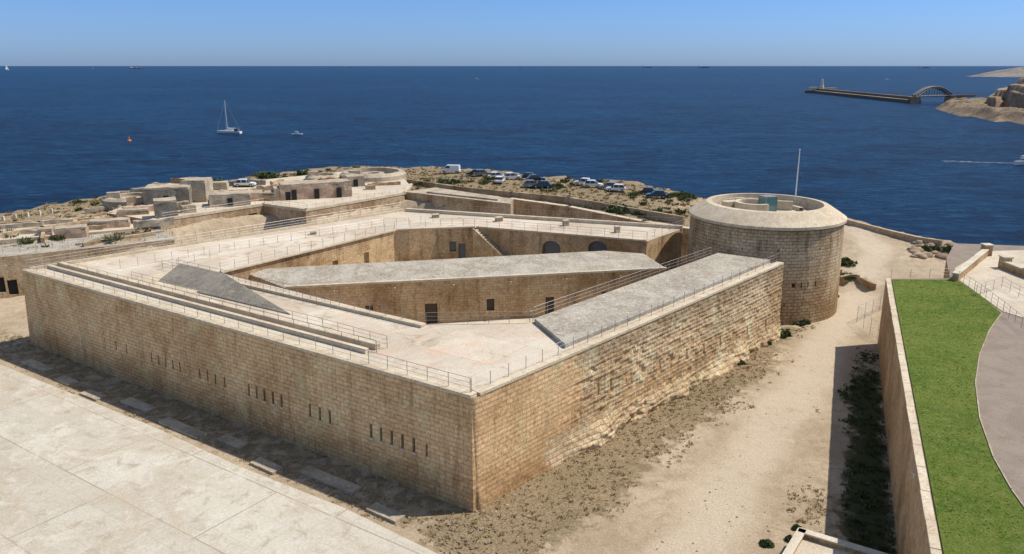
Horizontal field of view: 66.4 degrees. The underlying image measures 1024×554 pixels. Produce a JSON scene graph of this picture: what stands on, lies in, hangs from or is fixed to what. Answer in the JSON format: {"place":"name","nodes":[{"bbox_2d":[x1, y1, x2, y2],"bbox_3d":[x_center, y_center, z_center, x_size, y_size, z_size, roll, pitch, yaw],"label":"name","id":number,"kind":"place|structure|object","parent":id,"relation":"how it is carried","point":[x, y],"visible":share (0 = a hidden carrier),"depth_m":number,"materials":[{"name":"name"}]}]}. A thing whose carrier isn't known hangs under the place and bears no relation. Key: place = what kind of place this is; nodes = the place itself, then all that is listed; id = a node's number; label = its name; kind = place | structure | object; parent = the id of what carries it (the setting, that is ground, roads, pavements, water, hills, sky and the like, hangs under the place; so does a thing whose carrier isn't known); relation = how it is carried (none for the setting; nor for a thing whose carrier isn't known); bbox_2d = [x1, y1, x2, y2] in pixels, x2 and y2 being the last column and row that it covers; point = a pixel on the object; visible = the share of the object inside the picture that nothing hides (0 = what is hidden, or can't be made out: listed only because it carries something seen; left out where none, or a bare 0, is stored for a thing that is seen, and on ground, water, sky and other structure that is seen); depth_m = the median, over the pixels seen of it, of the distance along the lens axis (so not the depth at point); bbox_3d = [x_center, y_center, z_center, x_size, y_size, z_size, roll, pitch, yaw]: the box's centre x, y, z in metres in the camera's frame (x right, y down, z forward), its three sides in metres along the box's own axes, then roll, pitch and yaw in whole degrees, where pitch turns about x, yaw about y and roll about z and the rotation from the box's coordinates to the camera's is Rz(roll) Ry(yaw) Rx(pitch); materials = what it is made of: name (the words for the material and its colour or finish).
{"place":"outdoors","nodes":[
{"label":"outdoors","id":0,"kind":"place"},
{"bbox_2d":[0,365,436,553],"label":"plaza","id":1,"kind":"structure","parent":0,"point":[79,475],"depth_m":59.85,"materials":[{"name":"stone"}]},
{"bbox_2d":[0,166,951,553],"bbox_3d":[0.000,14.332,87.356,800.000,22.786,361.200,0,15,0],"label":"ground","id":2,"kind":"structure","parent":0,"point":[772,426],"depth_m":67.18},
{"bbox_2d":[0,221,43,228],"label":"ruined wall","id":3,"kind":"structure","parent":2,"relation":"on","point":[20,225],"depth_m":128.68,"materials":[{"name":"stone"}]},
{"bbox_2d":[1,208,52,220],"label":"bollards","id":4,"kind":"object","parent":2,"relation":"on","point":[27,215],"visible":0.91,"depth_m":140.06,"materials":[{"name":"stone"}]},
{"bbox_2d":[0,215,154,242],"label":"covered way slab","id":5,"kind":"structure","parent":2,"relation":"on","point":[35,236],"depth_m":125.51,"materials":[{"name":"stone"}]},
{"bbox_2d":[7,230,37,233],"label":"ruined wall","id":6,"kind":"structure","parent":5,"relation":"on","point":[30,232],"depth_m":124.16,"materials":[{"name":"stone"}]},
{"bbox_2d":[38,227,53,235],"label":"concrete block","id":7,"kind":"structure","parent":5,"relation":"on","point":[48,230],"depth_m":123.13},
{"bbox_2d":[40,218,73,224],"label":"ruined wall","id":8,"kind":"structure","parent":5,"relation":"on","point":[49,222],"depth_m":131.76,"materials":[{"name":"stone"}]},
{"bbox_2d":[53,224,88,238],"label":"concrete block","id":9,"kind":"structure","parent":5,"relation":"on","point":[72,231],"depth_m":122.11,"materials":[{"name":"beige concrete"}]},
{"bbox_2d":[88,217,130,228],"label":"concrete block","id":10,"kind":"structure","parent":5,"relation":"on","point":[119,222],"depth_m":128.66,"materials":[{"name":"beige concrete"}]},
{"bbox_2d":[0,212,155,246],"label":"rubble wall","id":11,"kind":"structure","parent":2,"relation":"on","point":[43,238],"depth_m":123.90,"materials":[{"name":"stone"}]},
{"bbox_2d":[0,228,174,298],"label":"counterscarp gallery","id":12,"kind":"object","parent":2,"relation":"on","point":[12,262],"visible":0.42,"depth_m":114.30,"materials":[{"name":"stone"}]},
{"bbox_2d":[0,277,18,294],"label":"gallery doors","id":13,"kind":"structure","parent":12,"relation":"in","point":[12,284],"depth_m":111.91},
{"bbox_2d":[1,226,172,251],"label":"gallery railing","id":14,"kind":"object","parent":12,"relation":"on","point":[93,240],"visible":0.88,"depth_m":116.35,"materials":[{"name":"metal"}]},
{"bbox_2d":[76,216,107,220],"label":"ruined wall","id":15,"kind":"structure","parent":2,"relation":"on","point":[85,218],"depth_m":133.97,"materials":[{"name":"stone"}]},
{"bbox_2d":[87,225,102,230],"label":"ruined wall","id":16,"kind":"structure","parent":2,"relation":"on","point":[95,227],"depth_m":126.83,"materials":[{"name":"stone"}]},
{"bbox_2d":[85,206,107,213],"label":"ruined wall","id":17,"kind":"structure","parent":2,"relation":"on","point":[92,209],"depth_m":142.92,"materials":[{"name":"stone"}]},
{"bbox_2d":[102,191,142,210],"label":"gun emplacement","id":18,"kind":"object","parent":2,"relation":"on","point":[113,199],"visible":0.51,"depth_m":145.29,"materials":[{"name":"concrete"}]},
{"bbox_2d":[132,218,173,227],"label":"ruined wall","id":19,"kind":"structure","parent":2,"relation":"on","point":[153,222],"depth_m":125.48,"materials":[{"name":"stone"}]},
{"bbox_2d":[21,359,405,523],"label":"concrete footings","id":20,"kind":"object","parent":2,"relation":"on","point":[393,516],"visible":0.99,"depth_m":68.19,"materials":[{"name":"concrete"}]},
{"bbox_2d":[107,172,410,229],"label":"gun battery platform","id":21,"kind":"structure","parent":2,"relation":"on","point":[292,215],"depth_m":143.26,"materials":[{"name":"stone"}]},
{"bbox_2d":[116,207,148,217],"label":"concrete block","id":22,"kind":"structure","parent":21,"relation":"on","point":[131,211],"depth_m":134.00,"materials":[{"name":"concrete"}]},
{"bbox_2d":[126,197,142,205],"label":"ruined wall","id":23,"kind":"structure","parent":21,"relation":"on","point":[130,201],"depth_m":143.17,"materials":[{"name":"stone"}]},
{"bbox_2d":[130,187,144,192],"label":"parapet block","id":24,"kind":"structure","parent":21,"relation":"on","point":[139,189],"depth_m":155.75,"materials":[{"name":"concrete"}]},
{"bbox_2d":[123,205,153,211],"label":"ruined wall","id":25,"kind":"structure","parent":21,"relation":"on","point":[151,208],"depth_m":136.71,"materials":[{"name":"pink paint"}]},
{"bbox_2d":[153,196,178,218],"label":"concrete pillbox","id":26,"kind":"structure","parent":21,"relation":"on","point":[162,206],"depth_m":130.74,"materials":[{"name":"concrete"}]},
{"bbox_2d":[141,183,192,205],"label":"gun casemate","id":27,"kind":"object","parent":21,"relation":"on","point":[151,192],"visible":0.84,"depth_m":142.63,"materials":[{"name":"concrete"}]},
{"bbox_2d":[171,178,185,182],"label":"ruined wall","id":28,"kind":"structure","parent":21,"relation":"on","point":[175,180],"depth_m":155.30,"materials":[{"name":"stone"}]},
{"bbox_2d":[177,201,189,210],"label":"ruined wall","id":29,"kind":"structure","parent":21,"relation":"on","point":[179,203],"depth_m":137.91,"materials":[{"name":"stone"}]},
{"bbox_2d":[180,204,196,212],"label":"concrete block","id":30,"kind":"structure","parent":21,"relation":"on","point":[189,207],"depth_m":136.06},
{"bbox_2d":[180,177,212,201],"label":"gun casemate","id":31,"kind":"object","parent":21,"relation":"on","point":[202,188],"visible":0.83,"depth_m":146.37,"materials":[{"name":"concrete"}]},
{"bbox_2d":[213,181,228,189],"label":"concrete block","id":32,"kind":"structure","parent":21,"relation":"on","point":[220,185],"depth_m":160.91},
{"bbox_2d":[209,190,250,207],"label":"magazine building","id":33,"kind":"structure","parent":21,"relation":"on","point":[224,198],"depth_m":142.01,"materials":[{"name":"stone"}]},
{"bbox_2d":[223,179,265,185],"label":"parapet block","id":34,"kind":"structure","parent":21,"relation":"on","point":[257,181],"depth_m":167.19,"materials":[{"name":"stone"}]},
{"bbox_2d":[234,179,255,186],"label":"parked car","id":35,"kind":"object","parent":21,"relation":"on","point":[238,182],"visible":1,"depth_m":164.52,"materials":[{"name":"white paint"}]},
{"bbox_2d":[248,189,262,201],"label":"magazine building","id":36,"kind":"structure","parent":21,"relation":"on","point":[256,194],"depth_m":147.69,"materials":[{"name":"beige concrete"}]},
{"bbox_2d":[256,185,276,191],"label":"ruined wall","id":37,"kind":"structure","parent":21,"relation":"on","point":[265,188],"depth_m":157.63,"materials":[{"name":"stone"}]},
{"bbox_2d":[263,190,279,200],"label":"concrete hut","id":38,"kind":"object","parent":21,"relation":"on","point":[268,195],"visible":0.77,"depth_m":147.97,"materials":[{"name":"stone"}]},
{"bbox_2d":[272,186,290,199],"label":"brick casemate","id":39,"kind":"object","parent":21,"relation":"on","point":[276,190],"visible":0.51,"depth_m":148.43,"materials":[{"name":"brick"}]},
{"bbox_2d":[162,188,404,215],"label":"battery railing","id":40,"kind":"object","parent":21,"relation":"on","point":[279,202],"visible":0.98,"depth_m":140.66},
{"bbox_2d":[158,183,412,218],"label":"battery parapet","id":41,"kind":"structure","parent":21,"relation":"on","point":[409,186],"depth_m":140.46,"materials":[{"name":"stone"}]},
{"bbox_2d":[278,179,351,200],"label":"brick casemate","id":42,"kind":"object","parent":21,"relation":"on","point":[319,189],"visible":0.98,"depth_m":150.42,"materials":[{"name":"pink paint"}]},
{"bbox_2d":[305,171,339,179],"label":"gun emplacement","id":43,"kind":"object","parent":21,"relation":"on","point":[313,175],"visible":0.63,"depth_m":174.90,"materials":[{"name":"concrete"}]},
{"bbox_2d":[344,174,364,186],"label":"concrete hut","id":44,"kind":"object","parent":21,"relation":"on","point":[356,180],"visible":0.89,"depth_m":165.43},
{"bbox_2d":[365,184,374,189],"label":"ruined wall","id":45,"kind":"structure","parent":21,"relation":"on","point":[370,187],"depth_m":161.40,"materials":[{"name":"stone"}]},
{"bbox_2d":[340,167,405,181],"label":"gun emplacement","id":46,"kind":"object","parent":21,"relation":"on","point":[379,174],"visible":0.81,"depth_m":176.22,"materials":[{"name":"concrete"}]},
{"bbox_2d":[367,181,400,185],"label":"ruined wall","id":47,"kind":"structure","parent":21,"relation":"on","point":[387,183],"depth_m":167.18,"materials":[{"name":"stone"}]},
{"bbox_2d":[257,170,281,179],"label":"shrub","id":48,"kind":"object","parent":2,"relation":"on","point":[266,175],"visible":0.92,"depth_m":179.38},
{"bbox_2d":[296,169,313,175],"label":"shrub","id":49,"kind":"object","parent":2,"relation":"on","point":[302,173],"visible":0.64,"depth_m":185.29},
{"bbox_2d":[0,166,696,247],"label":"green bushes","id":50,"kind":"object","parent":2,"relation":"on","point":[483,181],"visible":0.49,"depth_m":155.05,"materials":[{"name":"plant"}]},
{"bbox_2d":[21,202,783,512],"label":"coastal fort","id":51,"kind":"structure","parent":2,"relation":"on","point":[471,361],"depth_m":77.09,"materials":[{"name":"stone"}]},
{"bbox_2d":[365,292,606,322],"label":"casemate doors","id":52,"kind":"structure","parent":51,"relation":"in","point":[490,302],"depth_m":94.49,"materials":[{"name":"wood"}]},
{"bbox_2d":[10,181,838,553],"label":"fallen rubble","id":53,"kind":"object","parent":2,"relation":"on","point":[520,487],"visible":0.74,"depth_m":58.11,"materials":[{"name":"stone"}]},
{"bbox_2d":[0,165,855,277],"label":"glacis scrub","id":54,"kind":"object","parent":2,"relation":"on","point":[413,171],"visible":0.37,"depth_m":163.39,"materials":[{"name":"plant"}]},
{"bbox_2d":[0,325,871,553],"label":"dry scrub","id":55,"kind":"object","parent":2,"relation":"on","point":[527,503],"visible":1,"depth_m":65.42,"materials":[{"name":"plant"}]},
{"bbox_2d":[440,164,460,172],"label":"parked van","id":56,"kind":"object","parent":2,"relation":"on","point":[452,168],"visible":1,"depth_m":195.02,"materials":[{"name":"white paint"}]},
{"bbox_2d":[444,178,464,183],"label":"shrub","id":57,"kind":"object","parent":2,"relation":"on","point":[452,180],"visible":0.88,"depth_m":177.07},
{"bbox_2d":[405,187,512,214],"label":"caponier","id":58,"kind":"object","parent":2,"relation":"on","point":[447,198],"visible":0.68,"depth_m":150.31,"materials":[{"name":"stone"}]},
{"bbox_2d":[473,169,489,175],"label":"parked car","id":59,"kind":"object","parent":2,"relation":"on","point":[477,172],"visible":0.88,"depth_m":189.14,"materials":[{"name":"grey paint"}]},
{"bbox_2d":[487,172,503,177],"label":"parked car","id":60,"kind":"object","parent":2,"relation":"on","point":[492,174],"visible":0.7,"depth_m":183.80,"materials":[{"name":"white paint"}]},
{"bbox_2d":[494,176,504,183],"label":"parked car","id":61,"kind":"object","parent":2,"relation":"on","point":[501,179],"visible":1,"depth_m":176.19,"materials":[{"name":"white paint"}]},
{"bbox_2d":[503,172,521,179],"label":"parked car","id":62,"kind":"object","parent":2,"relation":"on","point":[507,175],"visible":0.94,"depth_m":182.19,"materials":[{"name":"white paint"}]},
{"bbox_2d":[522,179,537,186],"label":"parked car","id":63,"kind":"object","parent":2,"relation":"on","point":[527,183],"visible":0.8,"depth_m":171.73,"materials":[{"name":"grey paint"}]},
{"bbox_2d":[526,174,544,179],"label":"parked car","id":64,"kind":"object","parent":2,"relation":"on","point":[533,177],"visible":0.73,"depth_m":179.09,"materials":[{"name":"black paint"}]},
{"bbox_2d":[532,180,551,187],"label":"parked car","id":65,"kind":"object","parent":2,"relation":"on","point":[544,183],"visible":1,"depth_m":171.01,"materials":[{"name":"blue paint"}]},
{"bbox_2d":[407,179,688,265],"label":"counterscarp wall","id":66,"kind":"structure","parent":2,"relation":"on","point":[533,206],"depth_m":147.59,"materials":[{"name":"stone"}]},
{"bbox_2d":[546,182,566,187],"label":"shrub","id":67,"kind":"object","parent":2,"relation":"on","point":[554,185],"visible":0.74,"depth_m":172.22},
{"bbox_2d":[573,178,590,184],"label":"parked car","id":68,"kind":"object","parent":2,"relation":"on","point":[581,181],"visible":0.54,"depth_m":174.95,"materials":[{"name":"white paint"}]},
{"bbox_2d":[583,180,602,187],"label":"parked car","id":69,"kind":"object","parent":2,"relation":"on","point":[587,183],"visible":0.9,"depth_m":171.67,"materials":[{"name":"white paint"}]},
{"bbox_2d":[599,182,615,188],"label":"parked car","id":70,"kind":"object","parent":2,"relation":"on","point":[607,184],"visible":0.62,"depth_m":169.13,"materials":[{"name":"grey paint"}]},
{"bbox_2d":[606,184,625,191],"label":"parked car","id":71,"kind":"object","parent":2,"relation":"on","point":[621,187],"visible":1,"depth_m":166.99,"materials":[{"name":"white paint"}]},
{"bbox_2d":[605,203,637,214],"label":"shrub","id":72,"kind":"object","parent":2,"relation":"on","point":[613,208],"visible":0.77,"depth_m":142.80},
{"bbox_2d":[640,187,655,194],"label":"parked car","id":73,"kind":"object","parent":2,"relation":"on","point":[645,190],"visible":0.57,"depth_m":163.93,"materials":[{"name":"black paint"}]},
{"bbox_2d":[646,190,666,197],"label":"parked car","id":74,"kind":"object","parent":2,"relation":"on","point":[660,193],"visible":0.99,"depth_m":158.08,"materials":[{"name":"blue paint"}]},
{"bbox_2d":[674,190,695,198],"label":"shrub","id":75,"kind":"object","parent":2,"relation":"on","point":[680,194],"visible":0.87,"depth_m":165.57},
{"bbox_2d":[687,193,846,324],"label":"round keep tower","id":76,"kind":"structure","parent":2,"relation":"on","point":[803,237],"depth_m":99.71,"materials":[{"name":"stone"}]},
{"bbox_2d":[793,149,800,204],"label":"flagpole","id":77,"kind":"object","parent":76,"relation":"on","point":[797,179],"visible":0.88,"depth_m":110.18,"materials":[{"name":"metal"}]},
{"bbox_2d":[759,539,774,548],"bbox_3d":[17.647,18.371,54.067,1.047,0.712,0.979,0,15,0],"label":"shrub","id":78,"kind":"object","parent":2,"relation":"on","point":[768,543],"visible":1,"depth_m":53.88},
{"bbox_2d":[780,328,792,338],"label":"shrub","id":79,"kind":"object","parent":2,"relation":"on","point":[785,334],"visible":0.59,"depth_m":95.64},
{"bbox_2d":[792,320,810,325],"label":"shrub","id":80,"kind":"object","parent":2,"relation":"on","point":[804,322],"visible":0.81,"depth_m":99.97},
{"bbox_2d":[782,527,887,553],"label":"enclosure wall","id":81,"kind":"structure","parent":2,"relation":"on","point":[804,541],"depth_m":52.16,"materials":[{"name":"stone"}]},
{"bbox_2d":[841,257,857,266],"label":"shrub","id":82,"kind":"object","parent":2,"relation":"on","point":[845,261],"visible":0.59,"depth_m":123.07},
{"bbox_2d":[839,271,876,290],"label":"ruined sentry wall","id":83,"kind":"structure","parent":2,"relation":"on","point":[870,285],"depth_m":116.46,"materials":[{"name":"stone"}]},
{"bbox_2d":[837,351,897,553],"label":"ditch weeds","id":84,"kind":"object","parent":2,"relation":"on","point":[854,387],"visible":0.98,"depth_m":64.38,"materials":[{"name":"plant"}]},
{"bbox_2d":[856,294,883,337],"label":"chain link fence","id":85,"kind":"object","parent":2,"relation":"on","point":[870,316],"visible":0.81,"depth_m":100.87,"materials":[{"name":"metal"}]},
{"bbox_2d":[845,219,942,245],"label":"cliff edge wall","id":86,"kind":"structure","parent":2,"relation":"on","point":[905,236],"depth_m":138.12,"materials":[{"name":"stone"}]},
{"bbox_2d":[907,240,954,259],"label":"shore rocks","id":87,"kind":"object","parent":2,"relation":"on","point":[916,250],"visible":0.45,"depth_m":128.74,"materials":[{"name":"stone"}]},
{"bbox_2d":[921,245,940,251],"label":"shrub","id":88,"kind":"object","parent":2,"relation":"on","point":[930,248],"visible":0.98,"depth_m":130.06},
{"bbox_2d":[939,245,952,253],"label":"shrub","id":89,"kind":"object","parent":2,"relation":"on","point":[947,248],"visible":0.42,"depth_m":128.67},
{"bbox_2d":[877,243,1023,553],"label":"terrace paving","id":90,"kind":"structure","parent":2,"relation":"on","point":[1000,382],"depth_m":59.76,"materials":[{"name":"stone"}]},
{"bbox_2d":[886,278,941,553],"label":"terrace coping","id":91,"kind":"object","parent":90,"relation":"on","point":[932,530],"visible":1,"depth_m":51.37,"materials":[{"name":"stone"}]},
{"bbox_2d":[975,312,1023,508],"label":"lawn edging","id":92,"kind":"object","parent":90,"relation":"on","point":[1005,478],"visible":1,"depth_m":52.41,"materials":[{"name":"concrete"}]},
{"bbox_2d":[0,66,1023,245],"bbox_3d":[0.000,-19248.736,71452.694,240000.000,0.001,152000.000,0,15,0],"label":"sea","id":93,"kind":"structure","parent":0,"point":[67,133],"depth_m":525.97,"materials":[{"name":"liquid"}]},
{"bbox_2d":[217,100,241,133],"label":"sailing yacht","id":94,"kind":"object","parent":93,"relation":"on","point":[236,131],"visible":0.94,"depth_m":501.55,"materials":[{"name":"metal"}]},
{"bbox_2d":[805,88,920,103],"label":"breakwater","id":95,"kind":"object","parent":93,"relation":"in","point":[885,97],"visible":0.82,"depth_m":1044.08,"materials":[{"name":"stone"}]},
{"bbox_2d":[808,79,836,89],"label":"harbour lighthouse","id":96,"kind":"object","parent":95,"relation":"on","point":[821,86],"visible":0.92,"depth_m":1256.99,"materials":[{"name":"stone"}]},
{"bbox_2d":[908,95,974,103],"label":"bridge abutment","id":97,"kind":"object","parent":93,"relation":"in","point":[914,100],"visible":0.57,"depth_m":930.93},
{"bbox_2d":[912,86,952,96],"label":"steel arch bridge","id":98,"kind":"structure","parent":97,"relation":"on","point":[940,88],"depth_m":912.28,"materials":[{"name":"paint"}]},
{"bbox_2d":[935,97,1023,124],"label":"rocky headland","id":99,"kind":"structure","parent":93,"relation":"in","point":[972,107],"depth_m":668.11,"materials":[{"name":"stone"}]},
{"bbox_2d":[985,78,1023,108],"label":"harbour bastion","id":100,"kind":"object","parent":99,"relation":"on","point":[1011,95],"visible":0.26,"depth_m":714.20,"materials":[{"name":"stone"}]},
{"bbox_2d":[968,67,1023,76],"bbox_3d":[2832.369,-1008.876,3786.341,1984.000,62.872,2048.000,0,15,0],"label":"distant headland","id":101,"kind":"structure","parent":93,"relation":"in","point":[1015,72],"depth_m":3119.76,"materials":[{"name":"stone"}]},
{"bbox_2d":[1013,155,1023,164],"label":"motor boat","id":102,"kind":"object","parent":93,"relation":"on","point":[1020,161],"visible":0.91,"depth_m":341.96,"materials":[{"name":"white plastic"}]},
{"bbox_2d":[0,0,1023,65],"label":"sky","id":103,"kind":"structure","parent":0,"point":[32,32],"materials":[{"name":"blue"}]},
{"bbox_2d":[892,279,1023,553],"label":"lawn","id":104,"kind":"structure","parent":0,"point":[984,542],"depth_m":55.29,"materials":[{"name":"plant"}]},
{"bbox_2d":[954,250,1023,317],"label":"promenade paving","id":105,"kind":"structure","parent":0,"point":[986,269],"depth_m":89.55,"materials":[{"name":"stone"}]},
{"bbox_2d":[952,243,1023,280],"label":"promenade parapet","id":106,"kind":"structure","parent":105,"relation":"on","point":[1005,262],"depth_m":95.01,"materials":[{"name":"stone"}]},
{"bbox_2d":[958,271,1023,326],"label":"promenade railing","id":107,"kind":"object","parent":105,"relation":"on","point":[991,299],"visible":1,"depth_m":81.14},
{"bbox_2d":[975,277,1019,296],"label":"promenade railing","id":108,"kind":"object","parent":105,"relation":"on","point":[997,285],"visible":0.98,"depth_m":85.31,"materials":[{"name":"metal"}]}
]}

